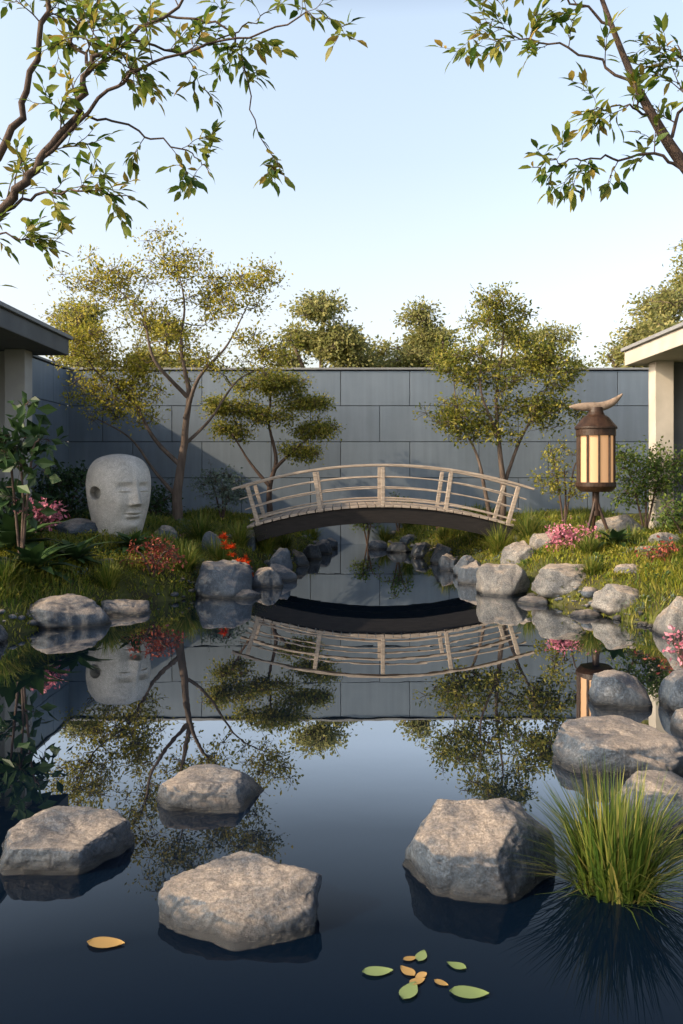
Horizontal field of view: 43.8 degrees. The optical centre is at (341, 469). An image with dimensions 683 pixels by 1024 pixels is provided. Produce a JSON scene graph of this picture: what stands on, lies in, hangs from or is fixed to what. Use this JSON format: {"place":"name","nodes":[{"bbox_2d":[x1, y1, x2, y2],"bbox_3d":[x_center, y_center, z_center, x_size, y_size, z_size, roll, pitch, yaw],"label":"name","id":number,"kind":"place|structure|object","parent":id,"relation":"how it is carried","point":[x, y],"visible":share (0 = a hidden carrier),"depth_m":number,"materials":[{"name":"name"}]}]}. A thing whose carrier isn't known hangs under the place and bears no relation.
{"place":"outdoors","nodes":[
{"label":"outdoors","id":0,"kind":"place"},
{"bbox_2d":[0,544,682,1023],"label":"pond water","id":1,"kind":"structure","parent":0,"point":[354,710],"depth_m":4.34,"materials":[{"name":"liquid"}]},
{"bbox_2d":[0,806,134,875],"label":"stepping stone","id":2,"kind":"object","parent":1,"relation":"in","point":[67,840],"visible":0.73,"depth_m":3.47,"materials":[{"name":"grey stone"}]},
{"bbox_2d":[101,599,150,615],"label":"boulder","id":3,"kind":"object","parent":1,"relation":"in","point":[124,607],"visible":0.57,"depth_m":9.42,"materials":[{"name":"grey stone"}]},
{"bbox_2d":[156,764,263,812],"bbox_3d":[-0.645,1.663,4.170,0.540,0.355,0.440,0,0,0],"label":"stepping stone","id":4,"kind":"object","parent":1,"relation":"in","point":[208,788],"visible":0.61,"depth_m":4.03,"materials":[{"name":"grey stone"}]},
{"bbox_2d":[158,851,321,950],"bbox_3d":[-0.370,1.670,3.060,0.600,0.460,0.520,0,0,0],"label":"stepping stone","id":5,"kind":"object","parent":1,"relation":"in","point":[240,901],"visible":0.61,"depth_m":2.97,"materials":[{"name":"grey stone"}]},
{"bbox_2d":[232,589,261,598],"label":"boulder","id":6,"kind":"object","parent":1,"relation":"in","point":[246,594],"visible":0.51,"depth_m":10.57,"materials":[{"name":"grey stone"}]},
{"bbox_2d":[252,567,282,587],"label":"boulder","id":7,"kind":"object","parent":1,"relation":"in","point":[267,577],"visible":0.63,"depth_m":11.56,"materials":[{"name":"grey stone"}]},
{"bbox_2d":[270,563,296,580],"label":"boulder","id":8,"kind":"object","parent":1,"relation":"in","point":[284,573],"visible":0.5,"depth_m":12.26,"materials":[{"name":"grey stone"}]},
{"bbox_2d":[87,937,488,998],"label":"floating leaves","id":9,"kind":"object","parent":1,"relation":"on","point":[409,990],"visible":1,"depth_m":2.69,"materials":[{"name":"green plant"}]},
{"bbox_2d":[368,540,387,549],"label":"boulder","id":10,"kind":"object","parent":1,"relation":"in","point":[377,545],"visible":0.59,"depth_m":17.14,"materials":[{"name":"grey stone"}]},
{"bbox_2d":[386,542,409,552],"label":"boulder","id":11,"kind":"object","parent":1,"relation":"in","point":[398,547],"visible":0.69,"depth_m":16.48,"materials":[{"name":"grey stone"}]},
{"bbox_2d":[402,798,557,903],"bbox_3d":[0.580,1.645,3.401,0.608,0.590,0.526,0,0,-27],"label":"stepping stone","id":12,"kind":"object","parent":1,"relation":"in","point":[457,850],"visible":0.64,"depth_m":3.26,"materials":[{"name":"grey stone"}]},
{"bbox_2d":[516,596,547,604],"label":"boulder","id":13,"kind":"object","parent":1,"relation":"in","point":[534,600],"visible":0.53,"depth_m":10.12,"materials":[{"name":"grey stone"}]},
{"bbox_2d":[570,609,601,617],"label":"boulder","id":14,"kind":"object","parent":1,"relation":"in","point":[587,613],"visible":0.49,"depth_m":9.22,"materials":[{"name":"grey stone"}]},
{"bbox_2d":[507,755,682,927],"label":"sedge tuft","id":15,"kind":"object","parent":1,"relation":"in","point":[611,857],"visible":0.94,"depth_m":3.21,"materials":[{"name":"plant"}]},
{"bbox_2d":[552,715,682,776],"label":"stepping stone","id":16,"kind":"object","parent":1,"relation":"in","point":[628,744],"visible":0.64,"depth_m":4.52,"materials":[{"name":"grey stone"}]},
{"bbox_2d":[588,670,652,709],"bbox_3d":[1.920,1.590,5.850,0.420,0.420,0.360,0,0,0],"label":"boulder","id":17,"kind":"object","parent":1,"relation":"in","point":[616,689],"visible":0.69,"depth_m":5.72,"materials":[{"name":"grey stone"}]},
{"bbox_2d":[609,770,682,830],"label":"boulder","id":18,"kind":"object","parent":1,"relation":"in","point":[651,778],"visible":0.41,"depth_m":3.87,"materials":[{"name":"grey stone"}]},
{"bbox_2d":[658,668,682,711],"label":"boulder","id":19,"kind":"object","parent":1,"relation":"in","point":[670,694],"visible":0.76,"depth_m":5.68,"materials":[{"name":"grey stone"}]},
{"bbox_2d":[662,624,682,667],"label":"azalea bush","id":20,"kind":"object","parent":1,"relation":"in","point":[679,646],"visible":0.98,"depth_m":6.15,"materials":[{"name":"pink plant"}]},
{"bbox_2d":[670,708,682,736],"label":"boulder","id":21,"kind":"object","parent":1,"relation":"in","point":[676,724],"visible":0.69,"depth_m":5.21,"materials":[{"name":"grey stone"}]},
{"bbox_2d":[0,503,682,635],"bbox_3d":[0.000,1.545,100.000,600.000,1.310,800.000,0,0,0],"label":"ground","id":22,"kind":"structure","parent":0,"point":[165,592],"depth_m":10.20,"materials":[{"name":"plant"}]},
{"bbox_2d":[0,625,7,644],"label":"boulder","id":23,"kind":"object","parent":22,"relation":"on","point":[3,636],"visible":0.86,"depth_m":7.86,"materials":[{"name":"grey stone"}]},
{"bbox_2d":[0,553,44,587],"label":"ornamental grass","id":24,"kind":"object","parent":22,"relation":"on","point":[3,573],"depth_m":8.98,"materials":[{"name":"plant"}]},
{"bbox_2d":[0,477,47,533],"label":"evergreen shrub","id":25,"kind":"object","parent":22,"relation":"on","point":[6,507],"visible":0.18,"depth_m":11.54,"materials":[{"name":"green plant"}]},
{"bbox_2d":[0,515,69,559],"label":"hosta plant","id":26,"kind":"object","parent":22,"relation":"on","point":[8,533],"visible":0.69,"depth_m":9.95,"materials":[{"name":"green plant"}]},
{"bbox_2d":[0,391,72,561],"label":"broadleaf shrub","id":27,"kind":"object","parent":22,"relation":"on","point":[32,434],"visible":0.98,"depth_m":9.59,"materials":[{"name":"green plant"}]},
{"bbox_2d":[0,301,72,527],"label":"garden pavilion","id":28,"kind":"structure","parent":22,"relation":"on","point":[24,337],"depth_m":12.30,"materials":[{"name":"paint"}]},
{"bbox_2d":[13,497,69,537],"bbox_3d":[-3.869,0.671,10.979,0.699,0.686,0.753,0,0,-22],"label":"azalea bush","id":29,"kind":"object","parent":22,"relation":"on","point":[38,515],"visible":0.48,"depth_m":10.97,"materials":[{"name":"pink plant"}]},
{"bbox_2d":[1,540,83,582],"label":"hosta plant","id":30,"kind":"object","parent":22,"relation":"on","point":[33,555],"visible":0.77,"depth_m":9.41,"materials":[{"name":"green plant"}]},
{"bbox_2d":[32,454,90,521],"bbox_3d":[-4.880,0.473,14.937,1.945,1.505,1.728,0,0,0],"label":"evergreen shrub","id":31,"kind":"object","parent":22,"relation":"on","point":[50,487],"visible":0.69,"depth_m":14.79,"materials":[{"name":"green plant"}]},
{"bbox_2d":[27,594,111,628],"bbox_3d":[-2.905,1.585,8.842,0.919,0.570,0.667,0,0,29],"label":"boulder","id":32,"kind":"object","parent":22,"relation":"on","point":[69,611],"visible":0.58,"depth_m":8.65,"materials":[{"name":"grey stone"}]},
{"bbox_2d":[54,518,98,535],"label":"boulder","id":33,"kind":"object","parent":22,"relation":"on","point":[76,525],"visible":0.56,"depth_m":12.18,"materials":[{"name":"grey stone"}]},
{"bbox_2d":[44,534,111,563],"bbox_3d":[-3.226,0.993,10.220,0.906,0.477,0.886,0,0,26],"label":"hosta plant","id":34,"kind":"object","parent":22,"relation":"on","point":[79,553],"visible":0.79,"depth_m":10.13,"materials":[{"name":"green plant"}]},
{"bbox_2d":[46,296,121,405],"bbox_3d":[-8.491,-2.292,28.060,4.367,6.978,3.643,0,0,13],"label":"backyard tree","id":35,"kind":"object","parent":22,"relation":"on","point":[99,313],"visible":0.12,"depth_m":27.79,"materials":[{"name":"green plant"}]},
{"bbox_2d":[82,553,146,588],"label":"ornamental grass","id":36,"kind":"object","parent":22,"relation":"on","point":[109,577],"depth_m":9.92,"materials":[{"name":"plant"}]},
{"bbox_2d":[86,454,150,536],"bbox_3d":[-3.255,0.582,12.438,1.080,1.637,1.126,0,0,29],"label":"stone head sculpture","id":37,"kind":"object","parent":22,"relation":"on","point":[118,489],"visible":0.66,"depth_m":12.15,"materials":[{"name":"stone"}]},
{"bbox_2d":[108,530,157,552],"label":"hosta plant","id":38,"kind":"object","parent":22,"relation":"on","point":[137,537],"visible":0.73,"depth_m":11.32,"materials":[{"name":"green plant"}]},
{"bbox_2d":[120,535,187,576],"bbox_3d":[-2.328,1.087,10.562,0.860,0.571,0.561,0,0,0],"label":"maroon shrub","id":39,"kind":"object","parent":22,"relation":"on","point":[156,567],"visible":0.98,"depth_m":10.55,"materials":[{"name":"brown plant"}]},
{"bbox_2d":[111,314,217,367],"bbox_3d":[-5.586,-1.862,27.077,4.518,6.145,4.296,0,0,0],"label":"backyard tree","id":40,"kind":"object","parent":22,"relation":"on","point":[160,359],"visible":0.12,"depth_m":26.23,"materials":[{"name":"green plant"}]},
{"bbox_2d":[147,479,184,518],"bbox_3d":[-3.515,0.642,15.485,1.310,1.016,1.040,0,0,-12],"label":"shrub","id":41,"kind":"object","parent":22,"relation":"on","point":[155,505],"visible":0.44,"depth_m":15.42,"materials":[{"name":"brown plant"}]},
{"bbox_2d":[154,525,178,539],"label":"boulder","id":42,"kind":"object","parent":22,"relation":"on","point":[167,528],"visible":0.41,"depth_m":12.55,"materials":[{"name":"grey stone"}]},
{"bbox_2d":[33,212,304,520],"bbox_3d":[-3.050,-1.664,15.020,4.808,5.738,2.105,0,0,0],"label":"ornamental tree","id":43,"kind":"object","parent":22,"relation":"on","point":[80,334],"visible":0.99,"depth_m":14.97,"materials":[{"name":"green plant"}]},
{"bbox_2d":[0,0,367,287],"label":"overhanging tree","id":44,"kind":"object","parent":22,"relation":"on","point":[146,83],"visible":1,"depth_m":3.99,"materials":[{"name":"green plant"}]},
{"bbox_2d":[160,539,217,571],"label":"ornamental grass","id":45,"kind":"object","parent":22,"relation":"on","point":[190,558],"depth_m":11.11,"materials":[{"name":"plant"}]},
{"bbox_2d":[174,507,227,542],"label":"ornamental grass","id":46,"kind":"object","parent":22,"relation":"on","point":[200,529],"depth_m":13.10,"materials":[{"name":"plant"}]},
{"bbox_2d":[202,531,222,553],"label":"boulder","id":47,"kind":"object","parent":22,"relation":"on","point":[207,535],"visible":0.34,"depth_m":12.53,"materials":[{"name":"grey stone"}]},
{"bbox_2d":[186,461,254,519],"bbox_3d":[-2.224,0.416,15.983,1.222,1.248,1.170,0,0,29],"label":"shrub","id":48,"kind":"object","parent":22,"relation":"on","point":[225,492],"visible":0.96,"depth_m":15.87,"materials":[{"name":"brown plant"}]},
{"bbox_2d":[195,560,251,598],"bbox_3d":[-1.500,1.578,10.850,0.740,0.836,0.600,0,0,0],"label":"boulder","id":49,"kind":"object","parent":22,"relation":"on","point":[224,579],"visible":0.65,"depth_m":10.67,"materials":[{"name":"grey stone"}]},
{"bbox_2d":[196,533,256,561],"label":"ornamental grass","id":50,"kind":"object","parent":22,"relation":"on","point":[217,554],"depth_m":12.09,"materials":[{"name":"plant"}]},
{"bbox_2d":[218,532,253,575],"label":"red spider lilies","id":51,"kind":"object","parent":22,"relation":"on","point":[230,546],"visible":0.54,"depth_m":11.84,"materials":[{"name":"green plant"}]},
{"bbox_2d":[218,516,258,547],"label":"ornamental grass","id":52,"kind":"object","parent":22,"relation":"on","point":[239,536],"depth_m":13.20,"materials":[{"name":"plant"}]},
{"bbox_2d":[249,535,285,553],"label":"ornamental grass","id":53,"kind":"object","parent":22,"relation":"on","point":[266,547],"depth_m":13.61,"materials":[{"name":"plant"}]},
{"bbox_2d":[195,366,346,516],"bbox_3d":[-1.402,-0.500,16.923,3.026,3.236,1.333,0,0,0],"label":"cloud pruned pine","id":54,"kind":"object","parent":22,"relation":"on","point":[277,383],"visible":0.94,"depth_m":16.77,"materials":[{"name":"green plant"}]},
{"bbox_2d":[268,548,292,570],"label":"boulder","id":55,"kind":"object","parent":22,"relation":"on","point":[281,556],"visible":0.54,"depth_m":13.04,"materials":[{"name":"grey stone"}]},
{"bbox_2d":[274,534,297,549],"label":"ornamental grass","id":56,"kind":"object","parent":22,"relation":"on","point":[289,542],"depth_m":14.92,"materials":[{"name":"plant"}]},
{"bbox_2d":[291,549,309,565],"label":"boulder","id":57,"kind":"object","parent":22,"relation":"on","point":[301,558],"visible":0.48,"depth_m":14.19,"materials":[{"name":"grey stone"}]},
{"bbox_2d":[303,544,321,559],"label":"boulder","id":58,"kind":"object","parent":22,"relation":"on","point":[311,552],"visible":0.63,"depth_m":15.20,"materials":[{"name":"grey stone"}]},
{"bbox_2d":[305,528,327,540],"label":"ornamental grass","id":59,"kind":"object","parent":22,"relation":"on","point":[313,533],"depth_m":17.12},
{"bbox_2d":[315,539,331,553],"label":"boulder","id":60,"kind":"object","parent":22,"relation":"on","point":[324,545],"visible":0.54,"depth_m":16.17,"materials":[{"name":"grey stone"}]},
{"bbox_2d":[261,288,389,367],"bbox_3d":[-0.499,-2.229,25.771,4.216,6.926,3.059,0,0,0],"label":"backyard tree","id":61,"kind":"object","parent":22,"relation":"on","point":[336,344],"visible":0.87,"depth_m":25.31,"materials":[{"name":"green plant"}]},
{"bbox_2d":[0,531,652,631],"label":"shore pebbles","id":62,"kind":"object","parent":22,"relation":"on","point":[587,592],"visible":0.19,"depth_m":9.73,"materials":[{"name":"grey stone"}]},
{"bbox_2d":[349,523,380,544],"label":"evergreen shrub","id":63,"kind":"object","parent":22,"relation":"on","point":[361,525],"visible":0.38,"depth_m":18.13,"materials":[{"name":"green plant"}]},
{"bbox_2d":[227,464,534,550],"bbox_3d":[0.665,0.831,14.100,5.070,1.859,1.400,0,0,0],"label":"arched footbridge","id":64,"kind":"object","parent":22,"relation":"on","point":[381,510],"visible":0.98,"depth_m":13.48,"materials":[{"name":"beige wood"}]},
{"bbox_2d":[362,333,401,367],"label":"backyard tree","id":65,"kind":"object","parent":22,"relation":"on","point":[383,351],"visible":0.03,"depth_m":27.78,"materials":[{"name":"green plant"}]},
{"bbox_2d":[374,524,394,542],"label":"ornamental grass","id":66,"kind":"object","parent":22,"relation":"on","point":[383,534],"depth_m":17.82,"materials":[{"name":"plant"}]},
{"bbox_2d":[378,295,461,367],"bbox_3d":[2.604,-2.155,26.961,2.975,6.755,3.429,0,0,0],"label":"backyard tree","id":67,"kind":"object","parent":22,"relation":"on","point":[415,350],"visible":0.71,"depth_m":26.52,"materials":[{"name":"green plant"}]},
{"bbox_2d":[411,542,431,557],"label":"boulder","id":68,"kind":"object","parent":22,"relation":"on","point":[419,550],"visible":0.57,"depth_m":15.48,"materials":[{"name":"grey stone"}]},
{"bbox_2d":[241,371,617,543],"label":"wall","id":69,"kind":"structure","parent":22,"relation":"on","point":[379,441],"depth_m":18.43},
{"bbox_2d":[69,371,648,543],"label":"panels","id":70,"kind":"object","parent":69,"relation":"attached to","point":[373,410],"visible":0.38,"depth_m":18.40,"materials":[{"name":"stone"}]},
{"bbox_2d":[70,368,648,370],"bbox_3d":[1.380,-2.190,18.540,14.600,0.045,0.360,0,0,0],"label":"coping","id":71,"kind":"object","parent":69,"relation":"on","point":[408,369],"visible":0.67,"depth_m":18.36,"materials":[{"name":"concrete"}]},
{"bbox_2d":[430,543,452,563],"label":"boulder","id":72,"kind":"object","parent":22,"relation":"on","point":[440,550],"visible":0.48,"depth_m":14.48,"materials":[{"name":"grey stone"}]},
{"bbox_2d":[430,527,453,539],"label":"ornamental grass","id":73,"kind":"object","parent":22,"relation":"on","point":[440,533],"depth_m":15.52,"materials":[{"name":"plant"}]},
{"bbox_2d":[438,553,458,570],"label":"boulder","id":74,"kind":"object","parent":22,"relation":"on","point":[447,562],"visible":0.56,"depth_m":13.48,"materials":[{"name":"grey stone"}]},
{"bbox_2d":[453,555,474,576],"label":"boulder","id":75,"kind":"object","parent":22,"relation":"on","point":[465,560],"visible":0.32,"depth_m":12.78,"materials":[{"name":"grey stone"}]},
{"bbox_2d":[457,560,480,584],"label":"boulder","id":76,"kind":"object","parent":22,"relation":"on","point":[466,574],"visible":0.46,"depth_m":11.89,"materials":[{"name":"grey stone"}]},
{"bbox_2d":[468,523,517,554],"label":"ornamental grass","id":77,"kind":"object","parent":22,"relation":"on","point":[497,540],"depth_m":12.91,"materials":[{"name":"plant"}]},
{"bbox_2d":[412,280,591,520],"bbox_3d":[3.066,-1.188,15.961,3.485,4.800,1.786,0,0,0],"label":"ornamental tree","id":78,"kind":"object","parent":22,"relation":"on","point":[542,362],"visible":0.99,"depth_m":15.86,"materials":[{"name":"green plant"}]},
{"bbox_2d":[476,563,529,596],"bbox_3d":[2.100,1.580,11.000,0.700,0.760,0.550,0,0,0],"label":"boulder","id":79,"kind":"object","parent":22,"relation":"on","point":[506,580],"visible":0.69,"depth_m":10.85,"materials":[{"name":"stone"}]},
{"bbox_2d":[478,319,545,367],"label":"backyard tree","id":80,"kind":"object","parent":22,"relation":"on","point":[505,344],"visible":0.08,"depth_m":25.71,"materials":[{"name":"green plant"}]},
{"bbox_2d":[500,540,533,563],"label":"boulder","id":81,"kind":"object","parent":22,"relation":"on","point":[515,552],"visible":0.58,"depth_m":11.90,"materials":[{"name":"stone"}]},
{"bbox_2d":[504,503,547,538],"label":"ornamental grass","id":82,"kind":"object","parent":22,"relation":"on","point":[527,526],"depth_m":13.12,"materials":[{"name":"plant"}]},
{"bbox_2d":[529,533,559,549],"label":"boulder","id":83,"kind":"object","parent":22,"relation":"on","point":[539,540],"visible":0.5,"depth_m":12.30,"materials":[{"name":"stone"}]},
{"bbox_2d":[510,318,596,367],"bbox_3d":[7.238,-1.987,29.101,5.178,6.396,4.346,0,0,0],"label":"backyard tree","id":84,"kind":"object","parent":22,"relation":"on","point":[550,331],"visible":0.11,"depth_m":28.70,"materials":[{"name":"green plant"}]},
{"bbox_2d":[425,0,682,212],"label":"overhanging tree","id":85,"kind":"object","parent":22,"relation":"on","point":[635,78],"visible":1,"depth_m":4.17,"materials":[{"name":"green plant"}]},
{"bbox_2d":[527,433,589,522],"bbox_3d":[3.760,0.216,14.296,1.211,1.653,1.071,0,0,0],"label":"rounded shrub","id":86,"kind":"object","parent":22,"relation":"on","point":[554,487],"visible":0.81,"depth_m":14.27,"materials":[{"name":"green plant"}]},
{"bbox_2d":[531,563,586,598],"bbox_3d":[2.705,1.365,10.364,0.685,0.450,0.636,0,0,-41],"label":"boulder","id":87,"kind":"object","parent":22,"relation":"on","point":[550,580],"visible":0.81,"depth_m":10.16,"materials":[{"name":"stone"}]},
{"bbox_2d":[545,518,600,550],"bbox_3d":[3.135,0.912,11.507,0.804,0.522,0.594,0,0,0],"label":"azalea bush","id":88,"kind":"object","parent":22,"relation":"on","point":[558,532],"visible":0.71,"depth_m":11.47,"materials":[{"name":"pink plant"}]},
{"bbox_2d":[573,552,603,575],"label":"ornamental grass","id":89,"kind":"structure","parent":22,"relation":"on","point":[593,570],"depth_m":10.14,"materials":[{"name":"plant"}]},
{"bbox_2d":[571,530,609,554],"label":"ornamental grass","id":90,"kind":"object","parent":22,"relation":"on","point":[591,547],"depth_m":10.93,"materials":[{"name":"plant"}]},
{"bbox_2d":[569,393,622,533],"bbox_3d":[3.745,0.041,12.493,0.624,2.338,0.613,0,0,41],"label":"garden lantern","id":91,"kind":"object","parent":22,"relation":"on","point":[595,427],"visible":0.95,"depth_m":12.31,"materials":[{"name":"brown metal"}]},
{"bbox_2d":[591,584,640,615],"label":"boulder","id":92,"kind":"object","parent":22,"relation":"on","point":[608,599],"visible":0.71,"depth_m":9.20,"materials":[{"name":"stone"}]},
{"bbox_2d":[593,528,638,547],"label":"hosta plant","id":93,"kind":"object","parent":22,"relation":"on","point":[614,535],"visible":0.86,"depth_m":11.11,"materials":[{"name":"green plant"}]},
{"bbox_2d":[595,515,649,534],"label":"boulder","id":94,"kind":"object","parent":22,"relation":"on","point":[616,522],"visible":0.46,"depth_m":12.77,"materials":[{"name":"stone"}]},
{"bbox_2d":[614,564,643,573],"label":"boulder","id":95,"kind":"object","parent":22,"relation":"on","point":[625,567],"visible":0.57,"depth_m":9.93,"materials":[{"name":"stone"}]},
{"bbox_2d":[621,522,650,540],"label":"ornamental grass","id":96,"kind":"object","parent":22,"relation":"on","point":[635,531],"depth_m":11.65,"materials":[{"name":"plant"}]},
{"bbox_2d":[594,275,682,367],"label":"backyard tree","id":97,"kind":"object","parent":22,"relation":"on","point":[658,314],"visible":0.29,"depth_m":23.54,"materials":[{"name":"green plant"}]},
{"bbox_2d":[602,435,682,527],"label":"rounded shrub","id":98,"kind":"object","parent":22,"relation":"on","point":[657,468],"visible":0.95,"depth_m":13.15,"materials":[{"name":"green plant"}]},
{"bbox_2d":[621,322,682,528],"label":"garden pavilion","id":99,"kind":"structure","parent":22,"relation":"on","point":[660,354],"depth_m":13.60,"materials":[{"name":"paint"}]},
{"bbox_2d":[631,238,682,367],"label":"backyard tree","id":100,"kind":"object","parent":22,"relation":"on","point":[678,275],"visible":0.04,"depth_m":27.39,"materials":[{"name":"green plant"}]},
{"bbox_2d":[634,535,682,563],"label":"maroon shrub","id":101,"kind":"object","parent":22,"relation":"on","point":[667,549],"visible":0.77,"depth_m":10.10,"materials":[{"name":"brown plant"}]},
{"bbox_2d":[646,532,679,543],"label":"boulder","id":102,"kind":"object","parent":22,"relation":"on","point":[664,535],"visible":0.32,"depth_m":11.44,"materials":[{"name":"stone"}]},
{"bbox_2d":[650,492,682,535],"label":"evergreen shrub","id":103,"kind":"object","parent":22,"relation":"on","point":[663,517],"visible":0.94,"depth_m":12.14,"materials":[{"name":"green plant"}]},
{"bbox_2d":[652,596,682,637],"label":"boulder","id":104,"kind":"object","parent":22,"relation":"on","point":[671,614],"visible":0.63,"depth_m":8.17,"materials":[{"name":"stone"}]},
{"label":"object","id":105,"kind":"object","parent":22,"relation":"on","visible":0},
{"bbox_2d":[32,358,68,506],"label":"panels","id":106,"kind":"object","parent":105,"relation":"attached to","point":[47,383],"visible":0.27,"depth_m":17.41,"materials":[{"name":"stone"}]},
{"bbox_2d":[32,355,69,369],"bbox_3d":[-6.040,-2.190,14.200,0.360,0.045,8.400,0,0,0],"label":"coping","id":107,"kind":"object","parent":105,"relation":"on","point":[40,358],"visible":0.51,"depth_m":17.06,"materials":[{"name":"concrete"}]},
{"bbox_2d":[0,0,682,441],"label":"sky","id":108,"kind":"structure","parent":0,"point":[408,181],"materials":[{"name":"blue"}]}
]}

